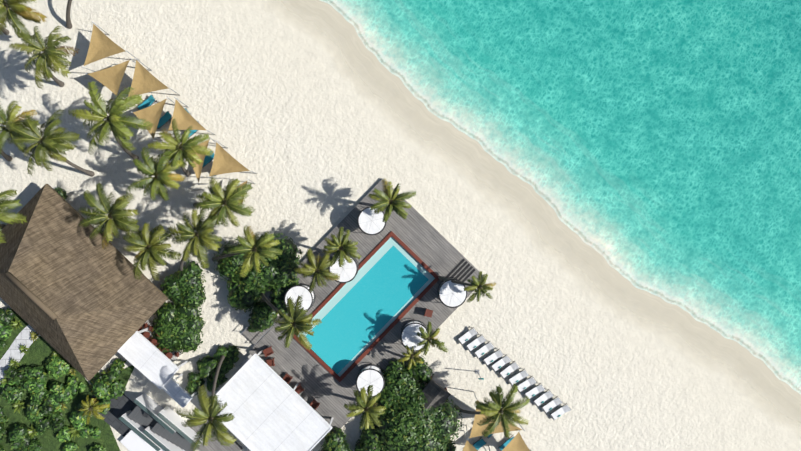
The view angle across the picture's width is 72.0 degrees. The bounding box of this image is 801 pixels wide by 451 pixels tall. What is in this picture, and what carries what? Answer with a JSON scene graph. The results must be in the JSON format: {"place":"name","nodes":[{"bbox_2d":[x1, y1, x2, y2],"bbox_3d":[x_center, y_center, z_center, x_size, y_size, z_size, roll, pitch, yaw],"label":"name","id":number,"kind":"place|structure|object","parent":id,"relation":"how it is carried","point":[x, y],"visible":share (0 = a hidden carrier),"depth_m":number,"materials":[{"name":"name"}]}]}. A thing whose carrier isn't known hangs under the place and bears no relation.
{"place":"outdoors","nodes":[
{"label":"outdoors","id":0,"kind":"place"},
{"bbox_2d":[0,325,39,382],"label":"garden path","id":1,"kind":"structure","parent":0,"point":[23,337],"depth_m":54.79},
{"bbox_2d":[0,0,800,450],"bbox_3d":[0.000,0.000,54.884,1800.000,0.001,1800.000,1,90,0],"label":"sand ground","id":2,"kind":"structure","parent":0,"point":[304,130],"depth_m":54.88,"materials":[{"name":"beige sand"}]},
{"bbox_2d":[0,189,26,242],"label":"coconut palm","id":3,"kind":"object","parent":2,"relation":"on","point":[7,217],"visible":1,"depth_m":46.88,"materials":[{"name":"green plant"}]},
{"bbox_2d":[0,100,40,160],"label":"coconut palm","id":4,"kind":"object","parent":2,"relation":"on","point":[7,131],"visible":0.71,"depth_m":47.55,"materials":[{"name":"green plant"}]},
{"bbox_2d":[0,0,47,40],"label":"coconut palm","id":5,"kind":"object","parent":2,"relation":"on","point":[17,7],"visible":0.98,"depth_m":46.67,"materials":[{"name":"green plant"}]},
{"bbox_2d":[9,26,78,88],"bbox_3d":[-30.883,-14.211,49.885,6.236,10.102,5.296,1,90,0],"label":"coconut palm","id":6,"kind":"object","parent":2,"relation":"on","point":[43,61],"visible":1,"depth_m":46.42,"materials":[{"name":"green plant"}]},
{"bbox_2d":[7,109,94,176],"bbox_3d":[-30.435,-7.443,50.337,5.245,9.161,5.555,-28,90,0],"label":"coconut palm","id":7,"kind":"object","parent":2,"relation":"on","point":[47,144],"visible":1,"depth_m":46.87,"materials":[{"name":"green plant"}]},
{"bbox_2d":[0,314,133,450],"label":"lawn","id":8,"kind":"structure","parent":2,"relation":"on","point":[40,350],"depth_m":54.83,"materials":[{"name":"green plant"}]},
{"bbox_2d":[0,323,12,340],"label":"garden shrub","id":9,"kind":"object","parent":8,"relation":"on","point":[5,332],"visible":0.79,"depth_m":54.07,"materials":[{"name":"green plant"}]},
{"bbox_2d":[0,308,17,326],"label":"garden shrub","id":10,"kind":"object","parent":8,"relation":"on","point":[7,316],"visible":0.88,"depth_m":53.99,"materials":[{"name":"green plant"}]},
{"bbox_2d":[1,384,23,403],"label":"garden shrub","id":11,"kind":"object","parent":8,"relation":"on","point":[10,393],"visible":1,"depth_m":53.86,"materials":[{"name":"green plant"}]},
{"bbox_2d":[4,366,24,382],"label":"garden shrub","id":12,"kind":"object","parent":8,"relation":"on","point":[12,374],"visible":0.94,"depth_m":53.88,"materials":[{"name":"green plant"}]},
{"bbox_2d":[8,424,28,449],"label":"garden shrub","id":13,"kind":"object","parent":8,"relation":"on","point":[18,434],"visible":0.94,"depth_m":53.75,"materials":[{"name":"green plant"}]},
{"bbox_2d":[24,439,41,450],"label":"garden shrub","id":14,"kind":"object","parent":8,"relation":"on","point":[34,445],"visible":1,"depth_m":54.08,"materials":[{"name":"green plant"}]},
{"bbox_2d":[21,378,46,392],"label":"garden shrub","id":15,"kind":"object","parent":8,"relation":"on","point":[31,385],"visible":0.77,"depth_m":53.79,"materials":[{"name":"green plant"}]},
{"bbox_2d":[25,404,43,421],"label":"garden shrub","id":16,"kind":"object","parent":8,"relation":"on","point":[30,417],"visible":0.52,"depth_m":53.84,"materials":[{"name":"green plant"}]},
{"bbox_2d":[24,366,46,383],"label":"garden shrub","id":17,"kind":"object","parent":8,"relation":"on","point":[38,373],"visible":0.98,"depth_m":53.86,"materials":[{"name":"green plant"}]},
{"bbox_2d":[29,389,46,405],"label":"garden shrub","id":18,"kind":"object","parent":8,"relation":"on","point":[37,397],"visible":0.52,"depth_m":54.09,"materials":[{"name":"green plant"}]},
{"bbox_2d":[34,416,50,433],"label":"garden shrub","id":19,"kind":"object","parent":8,"relation":"on","point":[42,425],"visible":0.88,"depth_m":54.01,"materials":[{"name":"green plant"}]},
{"bbox_2d":[38,395,54,415],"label":"garden shrub","id":20,"kind":"object","parent":8,"relation":"on","point":[46,407],"visible":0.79,"depth_m":53.97,"materials":[{"name":"green plant"}]},
{"bbox_2d":[46,362,63,378],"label":"garden shrub","id":21,"kind":"object","parent":8,"relation":"on","point":[56,373],"visible":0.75,"depth_m":53.81,"materials":[{"name":"green plant"}]},
{"bbox_2d":[49,417,64,432],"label":"garden shrub","id":22,"kind":"object","parent":8,"relation":"on","point":[57,424],"visible":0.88,"depth_m":54.02,"materials":[{"name":"green plant"}]},
{"bbox_2d":[48,356,71,374],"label":"garden shrub","id":23,"kind":"object","parent":8,"relation":"on","point":[57,361],"visible":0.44,"depth_m":54.11,"materials":[{"name":"green plant"}]},
{"bbox_2d":[49,381,72,403],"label":"garden shrub","id":24,"kind":"object","parent":8,"relation":"on","point":[60,392],"visible":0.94,"depth_m":53.87,"materials":[{"name":"green plant"}]},
{"bbox_2d":[56,426,70,442],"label":"garden shrub","id":25,"kind":"object","parent":8,"relation":"on","point":[62,435],"visible":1,"depth_m":54.16,"materials":[{"name":"green plant"}]},
{"bbox_2d":[69,411,85,429],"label":"garden shrub","id":26,"kind":"object","parent":8,"relation":"on","point":[78,421],"visible":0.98,"depth_m":54.03,"materials":[{"name":"green plant"}]},
{"bbox_2d":[79,394,109,423],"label":"coconut palm","id":27,"kind":"object","parent":8,"relation":"on","point":[94,409],"visible":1,"depth_m":52.49,"materials":[{"name":"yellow plant"}]},
{"bbox_2d":[92,378,110,399],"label":"garden shrub","id":28,"kind":"object","parent":8,"relation":"on","point":[99,388],"visible":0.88,"depth_m":53.76,"materials":[{"name":"green plant"}]},
{"bbox_2d":[93,370,115,384],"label":"garden shrub","id":29,"kind":"object","parent":8,"relation":"on","point":[107,377],"visible":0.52,"depth_m":54.11,"materials":[{"name":"green plant"}]},
{"bbox_2d":[104,358,125,379],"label":"garden shrub","id":30,"kind":"object","parent":8,"relation":"on","point":[115,372],"visible":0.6,"depth_m":54.36,"materials":[{"name":"green plant"}]},
{"bbox_2d":[108,378,125,399],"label":"garden shrub","id":31,"kind":"object","parent":8,"relation":"on","point":[116,389],"visible":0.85,"depth_m":54.03,"materials":[{"name":"green plant"}]},
{"bbox_2d":[66,0,72,28],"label":"coconut palm","id":32,"kind":"object","parent":2,"relation":"on","point":[68,19],"visible":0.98,"depth_m":53.03,"materials":[{"name":"grey plant"}]},
{"bbox_2d":[0,184,167,380],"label":"thatched pavilion","id":33,"kind":"structure","parent":2,"relation":"on","point":[76,297],"depth_m":49.12,"materials":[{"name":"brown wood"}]},
{"bbox_2d":[78,183,138,249],"bbox_3d":[-25.804,-0.915,51.100,4.992,7.646,5.420,-31,90,0],"label":"coconut palm","id":34,"kind":"object","parent":2,"relation":"on","point":[114,219],"visible":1,"depth_m":48.24,"materials":[{"name":"green plant"}]},
{"bbox_2d":[81,21,139,71],"bbox_3d":[-27.799,-17.037,53.303,4.268,3.172,4.440,1,90,0],"label":"shade sail","id":35,"kind":"object","parent":2,"relation":"on","point":[102,45],"visible":0.96,"depth_m":52.14,"materials":[{"name":"fabric"}]},
{"bbox_2d":[85,58,135,95],"bbox_3d":[-27.773,-14.449,53.272,3.746,3.233,3.955,18,90,0],"label":"shade sail","id":36,"kind":"object","parent":2,"relation":"on","point":[110,78],"visible":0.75,"depth_m":52.14,"materials":[{"name":"fabric"}]},
{"bbox_2d":[68,81,153,159],"bbox_3d":[-24.968,-9.013,50.328,6.458,9.195,6.394,1,90,0],"label":"coconut palm","id":37,"kind":"object","parent":2,"relation":"on","point":[115,123],"visible":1,"depth_m":46.77,"materials":[{"name":"green plant"}]},
{"bbox_2d":[91,393,136,436],"bbox_3d":[-27.811,18.652,54.824,6.500,0.120,3.200,40,90,0],"label":"dark tiled court","id":38,"kind":"object","parent":2,"relation":"on","point":[121,405],"visible":0.29,"depth_m":54.76,"materials":[{"name":"tile"}]},
{"bbox_2d":[120,430,163,450],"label":"flat roof","id":39,"kind":"structure","parent":2,"relation":"on","point":[131,440],"depth_m":54.38,"materials":[{"name":"white paint"}]},
{"bbox_2d":[137,95,156,109],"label":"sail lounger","id":40,"kind":"object","parent":2,"relation":"on","point":[149,101],"visible":0.85,"depth_m":54.47,"materials":[{"name":"teal fabric"}]},
{"bbox_2d":[119,393,175,450],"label":"stair flight","id":41,"kind":"object","parent":2,"relation":"on","point":[140,418],"visible":0.6,"depth_m":53.45,"materials":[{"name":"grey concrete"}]},
{"bbox_2d":[122,223,181,279],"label":"coconut palm","id":42,"kind":"object","parent":2,"relation":"on","point":[149,253],"visible":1,"depth_m":48.38,"materials":[{"name":"green plant"}]},
{"bbox_2d":[117,327,188,389],"bbox_3d":[-23.749,12.630,53.344,5.498,3.080,2.613,42,90,0],"label":"white canopy","id":43,"kind":"object","parent":2,"relation":"on","point":[148,359],"visible":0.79,"depth_m":51.88,"materials":[{"name":"white fabric"}]},
{"bbox_2d":[132,97,174,142],"bbox_3d":[-23.149,-9.867,53.398,3.820,2.981,3.443,-21,90,0],"label":"shade sail","id":44,"kind":"object","parent":2,"relation":"on","point":[152,114],"visible":0.83,"depth_m":52.31,"materials":[{"name":"fabric"}]},
{"bbox_2d":[128,58,179,103],"bbox_3d":[-23.752,-13.763,53.267,4.228,3.242,3.890,1,90,0],"label":"shade sail","id":45,"kind":"object","parent":2,"relation":"on","point":[144,80],"visible":0.81,"depth_m":52.05,"materials":[{"name":"fabric"}]},
{"bbox_2d":[125,146,186,200],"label":"coconut palm","id":46,"kind":"object","parent":2,"relation":"on","point":[160,168],"visible":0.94,"depth_m":47.65,"materials":[{"name":"green plant"}]},
{"bbox_2d":[143,406,202,450],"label":"stair flight","id":47,"kind":"object","parent":2,"relation":"on","point":[164,439],"visible":0.73,"depth_m":53.61,"materials":[{"name":"grey concrete"}]},
{"bbox_2d":[151,301,205,353],"bbox_3d":[-21.908,9.891,54.276,5.375,1.722,5.713,1,90,0],"label":"shrub","id":48,"kind":"object","parent":2,"relation":"on","point":[178,327],"visible":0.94,"depth_m":53.77,"materials":[{"name":"green plant"}]},
{"bbox_2d":[162,374,195,407],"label":"canopy roof","id":49,"kind":"structure","parent":2,"relation":"on","point":[177,392],"depth_m":52.28,"materials":[{"name":"white paint"}]},
{"bbox_2d":[147,119,212,175],"bbox_3d":[-19.199,-7.094,50.752,5.192,8.355,4.500,1,90,0],"label":"coconut palm","id":50,"kind":"object","parent":2,"relation":"on","point":[177,153],"visible":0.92,"depth_m":47.95,"materials":[{"name":"green plant"}]},
{"bbox_2d":[160,261,205,308],"bbox_3d":[-21.171,5.767,53.936,4.484,2.709,4.733,1,90,0],"label":"shrub","id":51,"kind":"object","parent":2,"relation":"on","point":[183,287],"visible":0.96,"depth_m":53.11,"materials":[{"name":"green plant"}]},
{"bbox_2d":[168,97,214,134],"bbox_3d":[-20.065,-10.415,53.271,3.786,3.234,3.279,1,90,0],"label":"shade sail","id":52,"kind":"object","parent":2,"relation":"on","point":[183,118],"visible":0.81,"depth_m":52.15,"materials":[{"name":"fabric"}]},
{"bbox_2d":[167,208,221,270],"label":"coconut palm","id":53,"kind":"object","parent":2,"relation":"on","point":[203,233],"visible":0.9,"depth_m":47.32,"materials":[{"name":"green plant"}]},
{"bbox_2d":[185,372,204,394],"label":"shrub","id":54,"kind":"object","parent":2,"relation":"on","point":[195,382],"visible":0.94,"depth_m":54.00,"materials":[{"name":"green plant"}]},
{"bbox_2d":[189,138,215,184],"bbox_3d":[-18.648,-6.045,53.440,2.891,2.898,3.828,-20,90,0],"label":"shade sail","id":55,"kind":"object","parent":2,"relation":"on","point":[197,169],"visible":0.52,"depth_m":52.31,"materials":[{"name":"fabric"}]},
{"bbox_2d":[175,355,236,450],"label":"coconut palm","id":56,"kind":"object","parent":2,"relation":"on","point":[211,412],"visible":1,"depth_m":46.91,"materials":[{"name":"green plant"}]},
{"bbox_2d":[196,355,218,378],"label":"shrub","id":57,"kind":"object","parent":2,"relation":"on","point":[207,365],"visible":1,"depth_m":54.00,"materials":[{"name":"green plant"}]},
{"bbox_2d":[188,415,242,450],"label":"deck","id":58,"kind":"structure","parent":2,"relation":"on","point":[215,445],"depth_m":54.48,"materials":[{"name":"grey wood"}]},
{"bbox_2d":[214,345,227,361],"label":"shrub","id":59,"kind":"object","parent":2,"relation":"on","point":[221,350],"visible":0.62,"depth_m":54.06,"materials":[{"name":"green plant"}]},
{"bbox_2d":[193,176,254,226],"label":"coconut palm","id":60,"kind":"object","parent":2,"relation":"on","point":[219,205],"visible":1,"depth_m":47.81,"materials":[{"name":"green plant"}]},
{"bbox_2d":[207,140,256,178],"bbox_3d":[-16.026,-6.208,53.210,4.111,3.356,3.516,1,90,0],"label":"shade sail","id":61,"kind":"object","parent":2,"relation":"on","point":[224,161],"visible":1,"depth_m":51.89,"materials":[{"name":"fabric"}]},
{"bbox_2d":[227,277,260,311],"bbox_3d":[-15.121,6.600,53.778,3.752,2.678,3.809,1,90,0],"label":"shrub","id":62,"kind":"object","parent":2,"relation":"on","point":[240,298],"visible":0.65,"depth_m":53.03,"materials":[{"name":"green plant"}]},
{"bbox_2d":[212,225,282,276],"bbox_3d":[-14.315,2.946,50.893,8.072,8.175,4.301,-32,90,0],"label":"coconut palm","id":63,"kind":"object","parent":2,"relation":"on","point":[254,250],"visible":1,"depth_m":47.87,"materials":[{"name":"green plant"}]},
{"bbox_2d":[213,232,301,294],"bbox_3d":[-13.931,3.744,53.480,8.696,3.383,6.215,1,90,0],"label":"shrub","id":64,"kind":"object","parent":2,"relation":"on","point":[279,270],"visible":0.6,"depth_m":52.57,"materials":[{"name":"green plant"}]},
{"bbox_2d":[240,315,280,345],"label":"deck ramp","id":65,"kind":"structure","parent":2,"relation":"on","point":[254,338],"depth_m":54.52,"materials":[{"name":"grey wood"}]},
{"bbox_2d":[248,300,277,332],"bbox_3d":[-13.456,8.923,54.026,2.662,2.338,3.516,25,90,0],"label":"shrub","id":66,"kind":"object","parent":2,"relation":"on","point":[262,314],"visible":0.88,"depth_m":53.24,"materials":[{"name":"green plant"}]},
{"bbox_2d":[210,350,332,450],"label":"white canopy","id":67,"kind":"object","parent":2,"relation":"on","point":[269,407],"visible":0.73,"depth_m":51.78,"materials":[{"name":"white fabric"}]},
{"bbox_2d":[270,275,298,314],"bbox_3d":[-11.113,6.709,53.779,3.231,2.554,4.367,1,90,0],"label":"shrub","id":68,"kind":"object","parent":2,"relation":"on","point":[278,293],"visible":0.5,"depth_m":52.97,"materials":[{"name":"green plant"}]},
{"bbox_2d":[260,293,321,349],"bbox_3d":[-10.081,7.586,50.920,7.745,8.092,4.223,44,90,0],"label":"coconut palm","id":69,"kind":"object","parent":2,"relation":"on","point":[294,317],"visible":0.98,"depth_m":47.87,"materials":[{"name":"green plant"}]},
{"bbox_2d":[318,427,352,450],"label":"shrub","id":70,"kind":"object","parent":2,"relation":"on","point":[334,440],"visible":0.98,"depth_m":53.36,"materials":[{"name":"green plant"}]},
{"bbox_2d":[344,385,385,429],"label":"coconut palm","id":71,"kind":"object","parent":2,"relation":"on","point":[365,402],"visible":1,"depth_m":48.96,"materials":[{"name":"green plant"}]},
{"bbox_2d":[249,179,481,430],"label":"pool deck","id":72,"kind":"structure","parent":2,"relation":"on","point":[426,242],"depth_m":54.48,"materials":[{"name":"grey wood"}]},
{"bbox_2d":[284,283,315,311],"bbox_3d":[-9.669,7.014,53.333,2.760,2.302,2.760,-40,90,0],"label":"parasol","id":73,"kind":"object","parent":72,"relation":"on","point":[302,289],"visible":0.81,"depth_m":52.20,"materials":[{"name":"white fabric"}]},
{"bbox_2d":[294,248,339,292],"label":"coconut palm","id":74,"kind":"object","parent":72,"relation":"on","point":[320,272],"visible":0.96,"depth_m":48.92,"materials":[{"name":"green plant"}]},
{"bbox_2d":[322,227,360,267],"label":"coconut palm","id":75,"kind":"object","parent":72,"relation":"on","point":[340,243],"visible":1,"depth_m":48.99,"materials":[{"name":"green plant"}]},
{"bbox_2d":[329,255,358,282],"bbox_3d":[-5.424,4.095,53.333,2.760,2.302,2.760,43,90,0],"label":"parasol","id":76,"kind":"object","parent":72,"relation":"on","point":[347,272],"visible":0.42,"depth_m":52.20,"materials":[{"name":"white fabric"}]},
{"bbox_2d":[293,231,438,381],"bbox_3d":[-3.433,8.015,54.564,6.700,0.440,14.300,44,90,0],"label":"pool coping","id":77,"kind":"object","parent":72,"relation":"on","point":[391,325],"visible":0.77,"depth_m":54.34,"materials":[{"name":"brown"}]},
{"bbox_2d":[298,236,434,376],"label":"pool water","id":78,"kind":"structure","parent":77,"relation":"in","point":[372,300],"depth_m":54.60,"materials":[{"name":"teal liquid"}]},
{"bbox_2d":[356,363,384,396],"bbox_3d":[-2.863,14.922,53.333,2.760,2.302,2.760,-12,90,0],"label":"parasol","id":79,"kind":"object","parent":72,"relation":"on","point":[370,374],"visible":0.81,"depth_m":52.20,"materials":[{"name":"white fabric"}]},
{"bbox_2d":[357,206,385,234],"bbox_3d":[-2.707,-0.448,53.333,2.760,2.302,2.760,34,90,0],"label":"parasol","id":80,"kind":"object","parent":72,"relation":"on","point":[369,221],"visible":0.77,"depth_m":52.20,"materials":[{"name":"white fabric"}]},
{"bbox_2d":[368,178,415,222],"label":"coconut palm","id":81,"kind":"object","parent":72,"relation":"on","point":[391,201],"visible":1,"depth_m":48.94,"materials":[{"name":"green plant"}]},
{"bbox_2d":[400,319,427,350],"bbox_3d":[1.368,10.566,53.333,2.760,2.302,2.760,-17,90,0],"label":"parasol","id":82,"kind":"object","parent":72,"relation":"on","point":[409,336],"visible":0.73,"depth_m":52.20,"materials":[{"name":"white fabric"}]},
{"bbox_2d":[437,278,466,307],"bbox_3d":[4.955,6.438,53.333,2.760,2.302,2.760,34,90,0],"label":"parasol","id":83,"kind":"object","parent":72,"relation":"on","point":[451,294],"visible":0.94,"depth_m":52.20,"materials":[{"name":"white fabric"}]},
{"bbox_2d":[360,418,388,450],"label":"shrub","id":84,"kind":"object","parent":2,"relation":"on","point":[370,438],"visible":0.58,"depth_m":52.90,"materials":[{"name":"green plant"}]},
{"bbox_2d":[383,358,408,384],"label":"shrub","id":85,"kind":"object","parent":2,"relation":"on","point":[394,366],"visible":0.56,"depth_m":53.25,"materials":[{"name":"green plant"}]},
{"bbox_2d":[380,374,418,412],"bbox_3d":[-0.112,16.475,53.696,4.934,2.827,3.359,-39,90,0],"label":"shrub","id":86,"kind":"object","parent":2,"relation":"on","point":[409,382],"visible":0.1,"depth_m":52.73,"materials":[{"name":"green plant"}]},
{"bbox_2d":[397,346,423,369],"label":"coconut palm","id":87,"kind":"object","parent":2,"relation":"on","point":[410,357],"visible":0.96,"depth_m":51.17,"materials":[{"name":"green plant"}]},
{"bbox_2d":[372,367,463,450],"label":"shrub","id":88,"kind":"object","parent":2,"relation":"on","point":[406,424],"visible":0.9,"depth_m":52.19,"materials":[{"name":"green plant"}]},
{"bbox_2d":[404,355,433,382],"bbox_3d":[1.804,13.991,54.060,3.016,2.217,2.667,1,90,0],"label":"shrub","id":89,"kind":"object","parent":2,"relation":"on","point":[420,371],"visible":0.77,"depth_m":53.33,"materials":[{"name":"green plant"}]},
{"bbox_2d":[417,322,448,354],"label":"coconut palm","id":90,"kind":"object","parent":2,"relation":"on","point":[430,336],"visible":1,"depth_m":50.03,"materials":[{"name":"green plant"}]},
{"bbox_2d":[419,376,450,414],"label":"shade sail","id":91,"kind":"object","parent":2,"relation":"on","point":[436,395],"visible":0.5,"depth_m":52.35,"materials":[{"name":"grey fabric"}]},
{"bbox_2d":[438,271,496,301],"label":"coconut palm","id":92,"kind":"object","parent":2,"relation":"on","point":[477,283],"visible":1,"depth_m":49.68,"materials":[{"name":"green plant"}]},
{"bbox_2d":[457,327,477,344],"bbox_3d":[6.626,10.936,54.549,2.050,0.669,0.720,-37,90,0],"label":"sun lounger","id":93,"kind":"object","parent":2,"relation":"on","point":[467,336],"visible":1,"depth_m":54.47,"materials":[{"name":"grey fabric"}]},
{"bbox_2d":[466,334,485,351],"bbox_3d":[7.459,11.623,54.549,2.050,0.669,0.720,-35,90,0],"label":"sun lounger","id":94,"kind":"object","parent":2,"relation":"on","point":[475,343],"visible":1,"depth_m":54.47,"materials":[{"name":"grey fabric"}]},
{"bbox_2d":[474,341,493,358],"bbox_3d":[8.257,12.303,54.549,2.050,0.669,0.720,-36,90,0],"label":"sun lounger","id":95,"kind":"object","parent":2,"relation":"on","point":[483,350],"visible":1,"depth_m":54.47,"materials":[{"name":"grey fabric"}]},
{"bbox_2d":[454,384,529,437],"bbox_3d":[8.414,16.303,51.113,6.226,7.677,4.644,1,90,0],"label":"coconut palm","id":96,"kind":"object","parent":2,"relation":"on","point":[508,410],"visible":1,"depth_m":48.41,"materials":[{"name":"green plant"}]},
{"bbox_2d":[483,348,503,365],"bbox_3d":[9.161,13.036,54.549,2.050,0.669,0.720,-34,90,0],"label":"sun lounger","id":97,"kind":"object","parent":2,"relation":"on","point":[492,357],"visible":1,"depth_m":54.47,"materials":[{"name":"grey fabric"}]},
{"bbox_2d":[466,391,524,439],"bbox_3d":[9.058,18.215,53.224,5.469,3.329,3.816,1,90,0],"label":"shade sail","id":98,"kind":"object","parent":2,"relation":"on","point":[477,430],"visible":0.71,"depth_m":52.05,"materials":[{"name":"fabric"}]},
{"bbox_2d":[490,354,510,371],"bbox_3d":[9.910,13.629,54.549,2.050,0.669,0.720,-36,90,0],"label":"sun lounger","id":99,"kind":"object","parent":2,"relation":"on","point":[500,363],"visible":1,"depth_m":54.47,"materials":[{"name":"grey fabric"}]},
{"bbox_2d":[499,361,518,378],"bbox_3d":[10.736,14.289,54.549,2.050,0.669,0.720,-38,90,0],"label":"sun lounger","id":100,"kind":"object","parent":2,"relation":"on","point":[507,370],"visible":1,"depth_m":54.47,"materials":[{"name":"grey fabric"}]},
{"bbox_2d":[488,423,530,450],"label":"shade sail","id":101,"kind":"object","parent":2,"relation":"on","point":[517,443],"visible":0.85,"depth_m":52.18,"materials":[{"name":"fabric"}]},
{"bbox_2d":[508,369,528,385],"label":"sun lounger","id":102,"kind":"object","parent":2,"relation":"on","point":[517,377],"visible":1,"depth_m":54.47,"materials":[{"name":"grey fabric"}]},
{"bbox_2d":[516,376,536,392],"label":"sun lounger","id":103,"kind":"object","parent":2,"relation":"on","point":[526,383],"visible":0.94,"depth_m":54.47,"materials":[{"name":"grey fabric"}]},
{"bbox_2d":[265,0,800,434],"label":"wet sand shoreline","id":104,"kind":"structure","parent":2,"relation":"on","point":[759,372],"depth_m":54.88,"materials":[{"name":"beige sand"}]},
{"bbox_2d":[524,383,544,398],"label":"sun lounger","id":105,"kind":"object","parent":2,"relation":"on","point":[533,391],"visible":0.88,"depth_m":54.47,"materials":[{"name":"grey fabric"}]},
{"bbox_2d":[533,389,553,406],"bbox_3d":[14.113,17.079,54.549,2.050,0.669,0.720,-37,90,0],"label":"sun lounger","id":106,"kind":"object","parent":2,"relation":"on","point":[542,398],"visible":1,"depth_m":54.47,"materials":[{"name":"grey fabric"}]},
{"bbox_2d":[541,396,561,412],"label":"sun lounger","id":107,"kind":"object","parent":2,"relation":"on","point":[550,405],"visible":1,"depth_m":54.47,"materials":[{"name":"grey fabric"}]},
{"bbox_2d":[549,403,570,420],"bbox_3d":[15.800,18.440,54.549,2.050,0.669,0.720,-34,90,0],"label":"sun lounger","id":108,"kind":"object","parent":2,"relation":"on","point":[558,412],"visible":1,"depth_m":54.47,"materials":[{"name":"grey fabric"}]},
{"bbox_2d":[320,0,800,393],"bbox_3d":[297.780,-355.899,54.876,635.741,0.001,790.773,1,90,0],"label":"sea water","id":109,"kind":"structure","parent":0,"point":[653,147],"depth_m":54.88,"materials":[{"name":"teal liquid"}]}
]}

